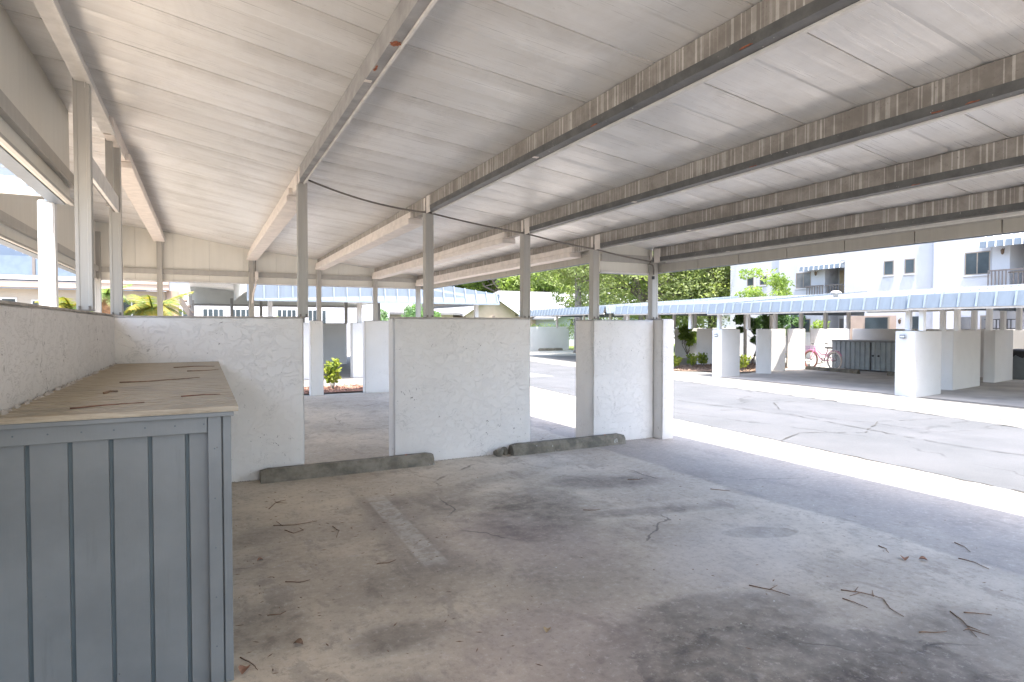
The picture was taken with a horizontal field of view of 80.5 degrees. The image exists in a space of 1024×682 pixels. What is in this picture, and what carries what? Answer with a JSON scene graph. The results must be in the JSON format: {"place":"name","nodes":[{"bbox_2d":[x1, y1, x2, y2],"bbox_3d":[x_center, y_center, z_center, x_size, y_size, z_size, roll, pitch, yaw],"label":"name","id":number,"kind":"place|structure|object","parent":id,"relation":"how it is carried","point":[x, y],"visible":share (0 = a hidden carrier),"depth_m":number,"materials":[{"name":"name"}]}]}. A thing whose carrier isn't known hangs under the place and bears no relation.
{"place":"outdoors","nodes":[
{"label":"outdoors","id":0,"kind":"place"},
{"bbox_2d":[304,355,549,386],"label":"path","id":1,"kind":"structure","parent":0,"point":[346,379],"depth_m":16.97,"materials":[{"name":"concrete"}]},
{"bbox_2d":[35,297,92,311],"bbox_3d":[-9.781,0.066,13.446,1.207,2.248,1.206,0,1,0],"label":"palm tree","id":2,"kind":"object","parent":1,"relation":"on","point":[64,302],"visible":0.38,"depth_m":13.15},
{"bbox_2d":[91,284,131,315],"bbox_3d":[-9.015,-0.053,13.558,0.910,2.481,0.962,-1,2,-27],"label":"palm tree","id":3,"kind":"object","parent":1,"relation":"on","point":[106,301],"visible":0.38,"depth_m":13.40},
{"bbox_2d":[123,291,193,315],"bbox_3d":[-8.482,-0.012,14.315,1.779,2.360,1.633,-1,2,-27],"label":"palm tree","id":4,"kind":"object","parent":1,"relation":"on","point":[149,307],"visible":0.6,"depth_m":14.11,"materials":[{"name":"plant"}]},
{"bbox_2d":[166,291,193,315],"bbox_3d":[-9.743,-0.246,18.357,1.230,2.470,0.960,-1,2,-27],"label":"outdoor stair","id":5,"kind":"object","parent":1,"relation":"on","point":[185,307],"visible":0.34,"depth_m":17.80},
{"bbox_2d":[303,322,308,379],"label":"wall","id":6,"kind":"structure","parent":1,"relation":"on","point":[306,346],"depth_m":16.32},
{"bbox_2d":[323,323,346,363],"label":"wall","id":7,"kind":"structure","parent":1,"relation":"on","point":[335,340],"depth_m":22.68,"materials":[{"name":"paint"}]},
{"bbox_2d":[189,283,499,323],"bbox_3d":[-6.802,-0.725,21.467,8.350,3.271,12.060,-1,2,-27],"label":"carport","id":8,"kind":"object","parent":1,"relation":"on","point":[270,297],"visible":0.48,"depth_m":17.41,"materials":[{"name":"metal"}]},
{"bbox_2d":[350,323,362,377],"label":"wall","id":9,"kind":"structure","parent":1,"relation":"on","point":[356,350],"depth_m":16.96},
{"bbox_2d":[446,298,519,317],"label":"house","id":10,"kind":"structure","parent":0,"point":[503,309],"depth_m":42.02,"materials":[{"name":"beige"}]},
{"bbox_2d":[304,349,809,395],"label":"ground","id":11,"kind":"structure","parent":0,"point":[569,352],"depth_m":30.82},
{"bbox_2d":[0,244,169,315],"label":"apartment building","id":12,"kind":"structure","parent":11,"relation":"on","point":[19,279],"depth_m":16.20,"materials":[{"name":"beige paint"}]},
{"bbox_2d":[0,297,16,301],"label":"window","id":13,"kind":"structure","parent":12,"relation":"in","point":[1,298],"depth_m":16.05,"materials":[{"name":"white glass"}]},
{"bbox_2d":[123,299,143,315],"bbox_3d":[-11.032,-0.684,17.275,0.900,1.000,0.052,-1,2,-27],"label":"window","id":14,"kind":"structure","parent":12,"relation":"in","point":[125,305],"depth_m":17.27,"materials":[{"name":"grey glass"}]},
{"bbox_2d":[146,282,388,350],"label":"apartment building","id":15,"kind":"structure","parent":11,"relation":"on","point":[332,315],"depth_m":33.01,"materials":[{"name":"paint"}]},
{"bbox_2d":[202,308,223,315],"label":"window","id":16,"kind":"structure","parent":15,"relation":"in","point":[205,311],"depth_m":31.34,"materials":[{"name":"white glass"}]},
{"bbox_2d":[233,309,247,315],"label":"window","id":17,"kind":"structure","parent":15,"relation":"in","point":[236,312],"depth_m":31.94,"materials":[{"name":"white glass"}]},
{"bbox_2d":[277,309,296,316],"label":"window","id":18,"kind":"structure","parent":15,"relation":"in","point":[280,312],"depth_m":32.99,"materials":[{"name":"white glass"}]},
{"bbox_2d":[308,310,326,322],"bbox_3d":[-10.869,-1.298,33.747,1.000,0.900,0.052,-1,2,-27],"label":"window","id":19,"kind":"structure","parent":15,"relation":"in","point":[311,313],"depth_m":33.66,"materials":[{"name":"white glass"}]},
{"bbox_2d":[309,320,323,395],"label":"wall","id":20,"kind":"structure","parent":11,"relation":"on","point":[316,367],"depth_m":12.55,"materials":[{"name":"paint"}]},
{"bbox_2d":[304,384,362,393],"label":"mulch","id":21,"kind":"object","parent":11,"relation":"on","point":[344,388],"visible":0.12,"depth_m":13.58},
{"bbox_2d":[324,358,341,388],"bbox_3d":[-4.069,0.731,13.827,0.484,0.732,0.442,1,2,35],"label":"shrub","id":22,"kind":"object","parent":21,"relation":"on","point":[333,373],"visible":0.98,"depth_m":13.77,"materials":[{"name":"green plant"}]},
{"bbox_2d":[362,321,388,392],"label":"wall","id":23,"kind":"structure","parent":11,"relation":"on","point":[375,360],"depth_m":13.11,"materials":[{"name":"paint"}]},
{"bbox_2d":[380,309,389,320],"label":"bush","id":24,"kind":"object","parent":11,"relation":"on","point":[383,314],"visible":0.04,"depth_m":34.68,"materials":[{"name":"green plant"}]},
{"bbox_2d":[400,304,441,316],"bbox_3d":[-4.787,-0.702,32.214,3.545,2.885,2.953,-1,2,-27],"label":"bush","id":25,"kind":"object","parent":11,"relation":"on","point":[413,314],"visible":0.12,"depth_m":31.22,"materials":[{"name":"green plant"}]},
{"bbox_2d":[389,303,460,316],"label":"house","id":26,"kind":"structure","parent":11,"relation":"on","point":[396,309],"depth_m":40.69,"materials":[{"name":"beige paint"}]},
{"bbox_2d":[452,280,494,292],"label":"tree","id":27,"kind":"object","parent":11,"relation":"on","point":[471,286],"visible":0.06,"depth_m":57.61,"materials":[{"name":"green plant"}]},
{"bbox_2d":[454,280,506,292],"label":"tree","id":28,"kind":"object","parent":11,"relation":"on","point":[484,287],"visible":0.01,"depth_m":59.00,"materials":[{"name":"green plant"}]},
{"bbox_2d":[474,279,506,292],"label":"tree","id":29,"kind":"object","parent":11,"relation":"on","point":[494,290],"visible":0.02,"depth_m":57.37,"materials":[{"name":"green plant"}]},
{"bbox_2d":[494,291,556,326],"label":"house","id":30,"kind":"structure","parent":11,"relation":"on","point":[540,300],"depth_m":47.51,"materials":[{"name":"beige"}]},
{"bbox_2d":[494,271,574,292],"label":"tree","id":31,"kind":"object","parent":11,"relation":"on","point":[511,285],"visible":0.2,"depth_m":53.85,"materials":[{"name":"green plant"}]},
{"bbox_2d":[530,327,568,350],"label":"wall","id":32,"kind":"structure","parent":11,"relation":"on","point":[548,337],"depth_m":35.96,"materials":[{"name":"paint"}]},
{"bbox_2d":[538,348,562,350],"bbox_3d":[2.270,0.484,35.554,1.600,0.146,0.164,-1,2,-27],"label":"wheel stop","id":33,"kind":"object","parent":11,"relation":"on","point":[545,349],"visible":1,"depth_m":35.43,"materials":[{"name":"concrete"}]},
{"bbox_2d":[511,264,628,352],"bbox_3d":[3.419,-3.026,33.049,6.921,7.490,7.229,-1,2,-27],"label":"oak tree","id":34,"kind":"object","parent":11,"relation":"on","point":[578,285],"visible":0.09,"depth_m":32.82,"materials":[{"name":"green plant"}]},
{"bbox_2d":[532,293,637,345],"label":"house","id":35,"kind":"structure","parent":11,"relation":"on","point":[551,321],"depth_m":43.84,"materials":[{"name":"white"}]},
{"bbox_2d":[627,299,729,342],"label":"house","id":36,"kind":"structure","parent":11,"relation":"on","point":[725,322],"depth_m":54.73,"materials":[{"name":"paint"}]},
{"bbox_2d":[785,315,806,351],"bbox_3d":[12.477,-0.181,27.090,1.496,2.100,1.343,1,2,40],"label":"bush","id":37,"kind":"object","parent":11,"relation":"on","point":[795,320],"visible":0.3,"depth_m":26.89,"materials":[{"name":"green plant"}]},
{"bbox_2d":[730,232,1023,358],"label":"apartment building","id":38,"kind":"structure","parent":11,"relation":"on","point":[989,260],"depth_m":23.02,"materials":[{"name":"paint"}]},
{"bbox_2d":[746,277,753,286],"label":"window","id":39,"kind":"structure","parent":38,"relation":"in","point":[750,281],"depth_m":29.71,"materials":[{"name":"grey glass"}]},
{"bbox_2d":[758,276,766,285],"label":"window","id":40,"kind":"structure","parent":38,"relation":"in","point":[765,277],"depth_m":29.05,"materials":[{"name":"white metal"}]},
{"bbox_2d":[791,319,809,333],"bbox_3d":[12.924,-0.661,27.100,0.100,0.660,1.100,-1,2,-27],"label":"window","id":41,"kind":"structure","parent":38,"relation":"in","point":[807,326],"depth_m":26.82,"materials":[{"name":"white metal"}]},
{"bbox_2d":[794,272,810,289],"bbox_3d":[12.980,-2.673,26.939,0.100,0.750,0.850,-1,2,-27],"label":"window","id":42,"kind":"structure","parent":38,"relation":"in","point":[802,279],"depth_m":26.93,"materials":[{"name":"grey glass"}]},
{"bbox_2d":[839,319,843,328],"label":"window","id":43,"kind":"structure","parent":38,"relation":"in","point":[841,321],"depth_m":26.30,"materials":[{"name":"grey glass"}]},
{"bbox_2d":[839,270,844,293],"bbox_3d":[14.375,-2.442,26.137,0.048,1.230,0.444,-1,2,-27],"label":"door","id":44,"kind":"structure","parent":38,"relation":"in","point":[842,273],"depth_m":26.20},
{"bbox_2d":[865,317,887,328],"bbox_3d":[14.315,-0.337,23.776,0.024,1.180,0.900,-1,2,-27],"label":"window","id":45,"kind":"structure","parent":38,"relation":"in","point":[870,322],"depth_m":23.75,"materials":[{"name":"glass"}]},
{"bbox_2d":[882,260,894,276],"bbox_3d":[14.541,-2.792,23.335,0.100,0.610,0.480,-1,2,-27],"label":"window","id":46,"kind":"structure","parent":38,"relation":"in","point":[888,265],"depth_m":23.32,"materials":[{"name":"grey glass"}]},
{"bbox_2d":[902,258,915,274],"bbox_3d":[14.893,-2.775,22.645,0.100,0.610,0.470,-1,2,-27],"label":"window","id":47,"kind":"structure","parent":38,"relation":"in","point":[909,268],"depth_m":22.64,"materials":[{"name":"grey metal"}]},
{"bbox_2d":[912,316,918,328],"bbox_3d":[15.014,-0.063,22.427,0.014,1.700,0.350,-1,2,-27],"label":"dark door","id":48,"kind":"structure","parent":38,"relation":"in","point":[915,319],"depth_m":22.46,"materials":[{"name":"glass"}]},
{"bbox_2d":[961,317,970,328],"bbox_3d":[15.655,0.003,20.762,0.019,1.650,0.500,-1,2,-27],"label":"door","id":49,"kind":"structure","parent":38,"relation":"in","point":[965,321],"depth_m":20.80,"materials":[{"name":"white paint"}]},
{"bbox_2d":[962,250,990,276],"bbox_3d":[15.770,-2.611,20.497,0.100,0.830,0.860,-1,2,-27],"label":"window","id":50,"kind":"structure","parent":38,"relation":"in","point":[976,263],"depth_m":20.49,"materials":[{"name":"grey metal"}]},
{"bbox_2d":[980,315,985,328],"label":"window","id":51,"kind":"structure","parent":38,"relation":"in","point":[982,322],"depth_m":20.37,"materials":[{"name":"white metal"}]},
{"bbox_2d":[984,319,1015,329],"bbox_3d":[15.812,-0.328,19.626,0.050,0.770,0.850,-1,2,-27],"label":"iron grille","id":52,"kind":"object","parent":38,"relation":"attached to","point":[996,328],"visible":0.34,"depth_m":19.43,"materials":[{"name":"black metal"}]},
{"bbox_2d":[224,386,1023,681],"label":"parking floor","id":53,"kind":"structure","parent":0,"point":[814,627],"depth_m":3.66,"materials":[{"name":"concrete"}]},
{"bbox_2d":[37,199,58,306],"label":"carport column","id":54,"kind":"structure","parent":53,"relation":"on","point":[47,251],"depth_m":5.00,"materials":[{"name":"paint"}]},
{"bbox_2d":[0,300,118,412],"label":"wall","id":55,"kind":"structure","parent":53,"relation":"on","point":[43,349],"depth_m":2.90,"materials":[{"name":"paint"}]},
{"bbox_2d":[0,361,237,681],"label":"storage locker","id":56,"kind":"object","parent":53,"relation":"on","point":[116,558],"visible":0.94,"depth_m":2.31,"materials":[{"name":"blue paint"}]},
{"bbox_2d":[1,363,116,414],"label":"debris","id":57,"kind":"object","parent":56,"relation":"on","point":[5,412],"visible":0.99,"depth_m":2.90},
{"bbox_2d":[70,402,143,408],"bbox_3d":[-1.627,0.258,2.437,0.011,0.007,0.254,1,2,44],"label":"twig","id":58,"kind":"object","parent":56,"relation":"on","point":[101,405],"visible":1,"depth_m":2.41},
{"bbox_2d":[119,377,198,382],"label":"twig","id":59,"kind":"object","parent":56,"relation":"on","point":[153,380],"visible":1,"depth_m":3.47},
{"bbox_2d":[181,394,217,396],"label":"twig","id":60,"kind":"object","parent":56,"relation":"on","point":[198,395],"visible":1,"depth_m":2.79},
{"bbox_2d":[112,315,304,481],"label":"wall","id":61,"kind":"structure","parent":53,"relation":"on","point":[260,359],"depth_m":5.64,"materials":[{"name":"white paint"}]},
{"bbox_2d":[238,665,249,673],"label":"dry leaf","id":62,"kind":"object","parent":53,"relation":"on","point":[242,669],"visible":1,"depth_m":2.53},
{"bbox_2d":[260,452,434,483],"bbox_3d":[-1.589,1.239,5.994,1.680,0.121,0.165,-1,2,-27],"label":"wheel stop","id":63,"kind":"object","parent":53,"relation":"on","point":[310,471],"visible":1,"depth_m":5.90,"materials":[{"name":"concrete"}]},
{"bbox_2d":[388,317,529,460],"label":"wall","id":64,"kind":"structure","parent":53,"relation":"on","point":[459,387],"depth_m":6.60,"materials":[{"name":"white paint"}]},
{"bbox_2d":[493,448,503,455],"bbox_3d":[-0.148,1.238,6.728,0.106,0.089,0.103,-1,2,-27],"label":"concrete chunk","id":65,"kind":"object","parent":53,"relation":"on","point":[497,452],"visible":1,"depth_m":6.70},
{"bbox_2d":[508,433,625,455],"bbox_3d":[0.677,1.210,7.152,1.550,0.121,0.174,-1,2,-27],"label":"wheel stop","id":66,"kind":"object","parent":53,"relation":"on","point":[542,446],"visible":0.99,"depth_m":7.05,"materials":[{"name":"concrete"}]},
{"bbox_2d":[232,458,1001,679],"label":"litter","id":67,"kind":"object","parent":53,"relation":"on","point":[437,571],"visible":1,"depth_m":3.48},
{"bbox_2d":[576,319,673,439],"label":"wall","id":68,"kind":"structure","parent":53,"relation":"on","point":[624,377],"depth_m":7.66,"materials":[{"name":"white paint"}]},
{"bbox_2d":[0,0,1023,320],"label":"carport","id":69,"kind":"object","parent":68,"relation":"on","point":[160,142],"visible":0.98,"depth_m":4.21,"materials":[{"name":"metal"}]},
{"bbox_2d":[308,180,653,274],"bbox_3d":[-0.068,-1.213,6.847,4.287,0.762,0.023,-1,2,-27],"label":"power cable","id":70,"kind":"object","parent":69,"relation":"attached to","point":[474,223],"visible":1,"depth_m":6.63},
{"bbox_2d":[749,585,789,595],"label":"twig","id":71,"kind":"object","parent":53,"relation":"on","point":[768,589],"visible":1,"depth_m":3.33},
{"bbox_2d":[841,587,880,597],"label":"twig","id":72,"kind":"object","parent":53,"relation":"on","point":[859,592],"visible":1,"depth_m":3.28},
{"bbox_2d":[950,611,987,636],"bbox_3d":[2.185,1.373,2.941,0.090,0.006,0.253,0,1,-2],"label":"twig","id":73,"kind":"object","parent":53,"relation":"on","point":[968,626],"visible":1,"depth_m":2.89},
{"bbox_2d":[530,361,1023,491],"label":"road","id":74,"kind":"structure","parent":0,"point":[993,467],"depth_m":8.56,"materials":[{"name":"concrete"}]},
{"bbox_2d":[532,361,1020,427],"bbox_3d":[3.639,1.005,17.560,0.469,0.001,31.947,-1,2,-23],"label":"pavement joint","id":75,"kind":"object","parent":74,"relation":"on","point":[834,400],"visible":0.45,"depth_m":10.84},
{"bbox_2d":[531,386,1023,492],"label":"pavement joint","id":76,"kind":"object","parent":74,"relation":"on","point":[851,455],"visible":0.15,"depth_m":6.50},
{"bbox_2d":[673,399,1022,454],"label":"pavement joint","id":77,"kind":"object","parent":74,"relation":"on","point":[870,429],"visible":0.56,"depth_m":8.48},
{"bbox_2d":[530,356,1023,427],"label":"apron","id":78,"kind":"object","parent":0,"point":[987,413],"visible":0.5,"depth_m":12.27,"materials":[{"name":"concrete"}]},
{"bbox_2d":[519,296,738,327],"bbox_3d":[4.666,-0.544,26.843,6.165,2.639,8.549,-1,2,-21],"label":"carport","id":79,"kind":"object","parent":78,"relation":"on","point":[604,310],"visible":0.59,"depth_m":24.56,"materials":[{"name":"metal"}]},
{"bbox_2d":[674,328,696,357],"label":"wall","id":80,"kind":"structure","parent":78,"relation":"on","point":[680,351],"depth_m":27.26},
{"bbox_2d":[677,324,696,353],"bbox_3d":[7.916,0.036,26.982,1.045,1.672,1.051,1,2,23],"label":"bush","id":81,"kind":"object","parent":78,"relation":"on","point":[687,335],"visible":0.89,"depth_m":26.75,"materials":[{"name":"green plant"}]},
{"bbox_2d":[696,328,735,363],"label":"wall","id":82,"kind":"structure","parent":78,"relation":"on","point":[704,340],"depth_m":22.71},
{"bbox_2d":[614,293,830,360],"bbox_3d":[7.634,-0.419,21.914,6.665,2.637,4.764,-1,2,-37],"label":"carport","id":83,"kind":"object","parent":78,"relation":"on","point":[693,310],"visible":0.52,"depth_m":21.01,"materials":[{"name":"metal"}]},
{"bbox_2d":[673,362,805,371],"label":"mulch","id":84,"kind":"object","parent":78,"relation":"on","point":[750,367],"visible":0.4,"depth_m":20.28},
{"bbox_2d":[673,355,682,368],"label":"bush","id":85,"kind":"object","parent":84,"relation":"on","point":[676,361],"visible":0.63,"depth_m":20.11,"materials":[{"name":"green plant"}]},
{"bbox_2d":[686,353,697,366],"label":"bush","id":86,"kind":"object","parent":84,"relation":"on","point":[692,360],"visible":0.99,"depth_m":20.89,"materials":[{"name":"green plant"}]},
{"bbox_2d":[696,352,708,365],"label":"bush","id":87,"kind":"object","parent":84,"relation":"on","point":[703,358],"visible":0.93,"depth_m":21.55,"materials":[{"name":"green plant"}]},
{"bbox_2d":[740,354,752,370],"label":"bush","id":88,"kind":"object","parent":84,"relation":"on","point":[744,363],"visible":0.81,"depth_m":19.16,"materials":[{"name":"green plant"}]},
{"bbox_2d":[733,314,770,362],"bbox_3d":[9.606,-0.100,23.898,1.643,2.099,1.465,-1,2,-27],"label":"bush","id":89,"kind":"object","parent":78,"relation":"on","point":[754,323],"visible":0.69,"depth_m":23.91,"materials":[{"name":"green plant"}]},
{"bbox_2d":[734,267,794,328],"bbox_3d":[10.541,-1.075,24.962,2.386,3.996,2.554,-1,2,-27],"label":"tree","id":90,"kind":"object","parent":78,"relation":"on","point":[778,284],"visible":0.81,"depth_m":24.53,"materials":[{"name":"green plant"}]},
{"bbox_2d":[756,315,790,328],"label":"bush","id":91,"kind":"object","parent":78,"relation":"on","point":[783,321],"visible":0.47,"depth_m":24.77,"materials":[{"name":"green plant"}]},
{"bbox_2d":[810,319,829,328],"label":"bush","id":92,"kind":"object","parent":78,"relation":"on","point":[816,324],"visible":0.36,"depth_m":24.37,"materials":[{"name":"green plant"}]},
{"bbox_2d":[810,329,848,366],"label":"wall","id":93,"kind":"structure","parent":78,"relation":"on","point":[821,336],"depth_m":21.64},
{"bbox_2d":[728,366,1023,406],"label":"parking floor","id":94,"kind":"structure","parent":0,"point":[1009,392],"depth_m":15.20,"materials":[{"name":"concrete"}]},
{"bbox_2d":[712,329,739,376],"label":"wall","id":95,"kind":"structure","parent":94,"relation":"on","point":[725,352],"depth_m":17.27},
{"bbox_2d":[706,284,1023,330],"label":"carport","id":96,"kind":"object","parent":95,"relation":"on","point":[849,305],"visible":0.85,"depth_m":14.97,"materials":[{"name":"metal"}]},
{"bbox_2d":[830,291,841,296],"bbox_3d":[8.838,-1.275,16.512,0.312,0.180,0.320,-1,2,-27],"label":"roof vent","id":97,"kind":"object","parent":96,"relation":"on","point":[835,293],"visible":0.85,"depth_m":16.46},
{"bbox_2d":[756,329,771,373],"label":"wall","id":98,"kind":"structure","parent":94,"relation":"on","point":[763,348],"depth_m":18.41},
{"bbox_2d":[771,329,785,370],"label":"wall","id":99,"kind":"structure","parent":94,"relation":"on","point":[778,352],"depth_m":19.52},
{"bbox_2d":[786,329,804,367],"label":"wall","id":100,"kind":"structure","parent":94,"relation":"on","point":[795,351],"depth_m":20.67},
{"bbox_2d":[805,342,841,367],"bbox_3d":[10.325,0.501,20.133,0.614,0.895,1.630,0,2,-17],"label":"bicycle","id":101,"kind":"object","parent":94,"relation":"on","point":[827,356],"visible":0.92,"depth_m":19.98,"materials":[{"name":"pink metal"}]},
{"bbox_2d":[805,366,859,373],"bbox_3d":[10.133,0.907,19.196,0.163,0.121,2.000,0,2,-19],"label":"wheel stop","id":102,"kind":"object","parent":94,"relation":"on","point":[852,371],"visible":1,"depth_m":19.04,"materials":[{"name":"concrete"}]},
{"bbox_2d":[831,340,894,371],"bbox_3d":[11.676,0.454,19.353,0.780,0.940,2.655,-1,2,-27],"label":"storage locker","id":103,"kind":"object","parent":94,"relation":"on","point":[876,355],"visible":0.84,"depth_m":19.35,"materials":[{"name":"blue paint"}]},
{"bbox_2d":[895,331,941,397],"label":"wall","id":104,"kind":"structure","parent":94,"relation":"on","point":[917,363],"depth_m":12.48,"materials":[{"name":"paint"}]},
{"bbox_2d":[906,286,1023,330],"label":"carport","id":105,"kind":"object","parent":104,"relation":"on","point":[988,300],"visible":1,"depth_m":11.63,"materials":[{"name":"metal"}]},
{"bbox_2d":[852,329,995,376],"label":"wall","id":106,"kind":"structure","parent":94,"relation":"on","point":[873,334],"depth_m":19.85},
{"bbox_2d":[941,330,980,389],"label":"wall","id":107,"kind":"structure","parent":94,"relation":"on","point":[960,359],"depth_m":13.85,"materials":[{"name":"paint"}]},
{"bbox_2d":[983,330,1012,382],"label":"wall","id":108,"kind":"structure","parent":94,"relation":"on","point":[998,357],"depth_m":15.58,"materials":[{"name":"paint"}]},
{"bbox_2d":[998,329,1023,348],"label":"wall","id":109,"kind":"structure","parent":94,"relation":"on","point":[1018,339],"depth_m":17.19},
{"bbox_2d":[1012,349,1023,379],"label":"trash bin","id":110,"kind":"object","parent":94,"relation":"on","point":[1018,364],"visible":0.56,"depth_m":16.35,"materials":[{"name":"black plastic"}]},
{"label":"grass","id":111,"kind":"structure","parent":0,"visible":0},
{"bbox_2d":[530,323,573,339],"bbox_3d":[2.906,-0.583,37.422,6.006,1.156,0.824,-1,2,-27],"label":"hedge","id":112,"kind":"object","parent":111,"relation":"on","point":[562,325],"visible":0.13,"depth_m":37.53,"materials":[{"name":"green plant"}]},
{"label":"grass","id":113,"kind":"structure","parent":0,"visible":0},
{"bbox_2d":[541,266,730,338],"bbox_3d":[7.625,-3.833,36.284,12.086,8.941,12.736,-1,2,-27],"label":"oak tree","id":114,"kind":"object","parent":113,"relation":"on","point":[634,288],"visible":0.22,"depth_m":34.81,"materials":[{"name":"green plant"}]},
{"bbox_2d":[635,266,732,327],"bbox_3d":[11.903,-4.489,36.291,13.901,10.251,14.132,-1,2,-27],"label":"oak tree","id":115,"kind":"object","parent":113,"relation":"on","point":[711,284],"visible":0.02,"depth_m":32.71,"materials":[{"name":"green plant"}]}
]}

